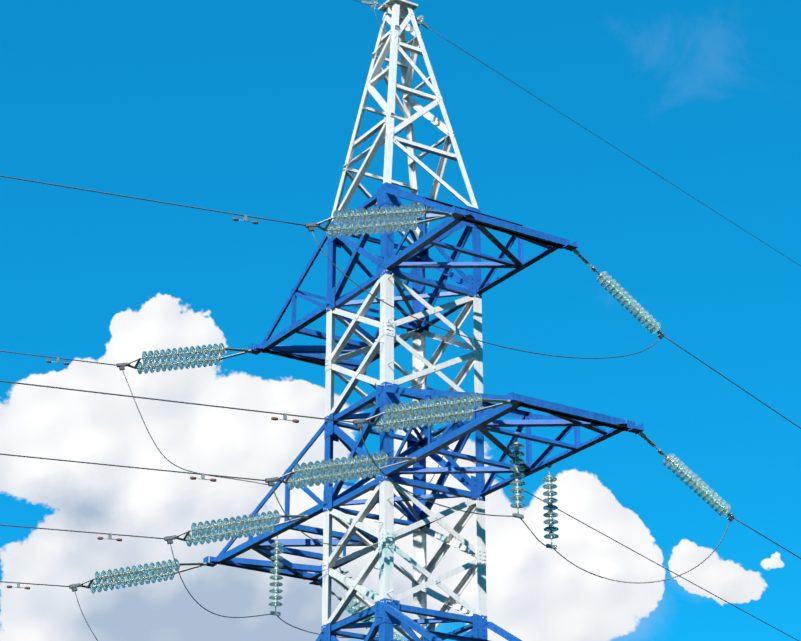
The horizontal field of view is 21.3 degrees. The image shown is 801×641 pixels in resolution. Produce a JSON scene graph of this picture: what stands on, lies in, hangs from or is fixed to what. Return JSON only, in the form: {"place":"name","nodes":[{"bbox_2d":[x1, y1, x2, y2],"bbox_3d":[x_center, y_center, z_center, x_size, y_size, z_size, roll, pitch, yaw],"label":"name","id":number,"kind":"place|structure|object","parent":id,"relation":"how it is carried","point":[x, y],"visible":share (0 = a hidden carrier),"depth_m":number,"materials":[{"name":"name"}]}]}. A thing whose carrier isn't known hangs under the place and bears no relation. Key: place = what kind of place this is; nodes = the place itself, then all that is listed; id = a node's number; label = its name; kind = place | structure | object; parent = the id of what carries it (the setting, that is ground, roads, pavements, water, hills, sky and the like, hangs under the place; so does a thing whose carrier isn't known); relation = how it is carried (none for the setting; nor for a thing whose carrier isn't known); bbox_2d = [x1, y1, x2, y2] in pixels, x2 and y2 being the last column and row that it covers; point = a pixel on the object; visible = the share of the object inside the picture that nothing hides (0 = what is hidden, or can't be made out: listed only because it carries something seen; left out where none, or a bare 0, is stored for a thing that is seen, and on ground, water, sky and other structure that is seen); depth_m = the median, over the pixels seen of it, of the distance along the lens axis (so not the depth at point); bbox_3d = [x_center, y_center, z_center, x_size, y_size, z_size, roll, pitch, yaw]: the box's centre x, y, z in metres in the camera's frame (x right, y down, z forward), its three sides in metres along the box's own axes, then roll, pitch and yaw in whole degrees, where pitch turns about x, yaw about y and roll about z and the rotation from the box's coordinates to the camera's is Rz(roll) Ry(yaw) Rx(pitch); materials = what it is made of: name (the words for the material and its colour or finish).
{"place":"outdoors","nodes":[
{"label":"outdoors","id":0,"kind":"place"},
{"bbox_2d":[0,0,800,640],"label":"sky","id":1,"kind":"structure","parent":0,"point":[243,107],"materials":[{"name":"blue"}]},
{"label":"ground","id":2,"kind":"structure","parent":0,"visible":0},
{"bbox_2d":[203,0,643,640],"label":"transmission tower","id":3,"kind":"structure","parent":2,"relation":"on","point":[423,444],"depth_m":38.84,"materials":[{"name":"steel"},{"name":"blue paint"},{"name":"white paint"}]},
{"bbox_2d":[69,558,206,593],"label":"insulator string","id":4,"kind":"object","parent":3,"relation":"attached to","point":[134,575],"visible":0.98,"depth_m":40.84,"materials":[{"name":"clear glass"}]},
{"bbox_2d":[116,343,251,373],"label":"insulator string","id":5,"kind":"object","parent":3,"relation":"attached to","point":[192,353],"visible":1,"depth_m":41.20,"materials":[{"name":"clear glass"}]},
{"bbox_2d":[164,510,307,546],"bbox_3d":[-2.920,3.728,38.208,2.792,0.969,0.584,12,-26,-26],"label":"insulator string","id":6,"kind":"object","parent":3,"relation":"hanging from","point":[232,528],"visible":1,"depth_m":38.13,"materials":[{"name":"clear glass"}]},
{"bbox_2d":[269,534,283,615],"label":"support string","id":7,"kind":"object","parent":3,"relation":"hanging from","point":[276,564],"visible":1,"depth_m":39.71,"materials":[{"name":"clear glass"}]},
{"bbox_2d":[265,451,416,489],"bbox_3d":[-0.967,2.494,35.362,2.792,0.969,0.584,12,-26,-26],"label":"insulator string","id":8,"kind":"object","parent":3,"relation":"attached to","point":[337,470],"visible":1,"depth_m":35.27,"materials":[{"name":"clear glass"}]},
{"bbox_2d":[339,566,378,635],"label":"support string","id":9,"kind":"object","parent":3,"relation":"attached to","point":[361,607],"visible":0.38,"depth_m":41.85,"materials":[{"name":"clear glass"}]},
{"bbox_2d":[319,584,404,640],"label":"insulator string","id":10,"kind":"object","parent":3,"relation":"attached to","point":[350,608],"visible":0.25,"depth_m":43.48,"materials":[{"name":"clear glass"}]},
{"bbox_2d":[305,204,452,237],"bbox_3d":[-0.336,-1.658,35.715,2.792,0.969,0.584,12,-26,-26],"label":"insulator string","id":11,"kind":"object","parent":3,"relation":"attached to","point":[369,220],"visible":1,"depth_m":35.64,"materials":[{"name":"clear glass"}]},
{"bbox_2d":[368,383,448,449],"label":"insulator string","id":12,"kind":"object","parent":3,"relation":"attached to","point":[432,428],"visible":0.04,"depth_m":44.43,"materials":[{"name":"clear glass"}]},
{"bbox_2d":[353,393,510,432],"bbox_3d":[0.513,1.432,32.911,2.792,0.969,0.584,12,-26,-26],"label":"insulator string","id":13,"kind":"object","parent":3,"relation":"attached to","point":[428,412],"visible":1,"depth_m":32.81,"materials":[{"name":"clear glass"}]},
{"bbox_2d":[0,175,800,640],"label":"conductors","id":14,"kind":"object","parent":13,"relation":"attached to","point":[324,419],"visible":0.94,"depth_m":35.74,"materials":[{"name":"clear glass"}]},
{"bbox_2d":[7,215,298,588],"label":"vibration dampers","id":15,"kind":"object","parent":14,"relation":"attached to","point":[191,477],"visible":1,"depth_m":34.44,"materials":[{"name":"metal"}]},
{"bbox_2d":[509,432,525,518],"bbox_3d":[1.918,2.533,35.045,0.251,1.478,0.255,14,-27,-29],"label":"support string","id":16,"kind":"object","parent":3,"relation":"hanging from","point":[517,475],"visible":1,"depth_m":35.01,"materials":[{"name":"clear glass"}]},
{"bbox_2d":[542,465,558,548],"bbox_3d":[2.547,3.159,36.239,0.251,1.478,0.255,14,-27,-29],"label":"support string","id":17,"kind":"object","parent":3,"relation":"hanging from","point":[550,521],"visible":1,"depth_m":36.21,"materials":[{"name":"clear glass"}]},
{"bbox_2d":[354,0,798,264],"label":"ground wire fittings","id":18,"kind":"object","parent":3,"relation":"attached to","point":[374,4],"visible":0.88,"depth_m":43.03,"materials":[{"name":"grey metal"}]},
{"bbox_2d":[572,249,663,338],"bbox_3d":[3.948,-0.468,38.499,0.255,0.939,2.696,-20,-30,38],"label":"insulator string","id":19,"kind":"object","parent":3,"relation":"attached to","point":[631,305],"visible":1,"depth_m":38.57,"materials":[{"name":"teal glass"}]},
{"bbox_2d":[637,432,734,521],"bbox_3d":[4.798,2.622,35.695,0.255,0.939,2.696,-20,-30,38],"label":"insulator string","id":20,"kind":"object","parent":3,"relation":"attached to","point":[704,491],"visible":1,"depth_m":35.75,"materials":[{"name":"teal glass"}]}
]}

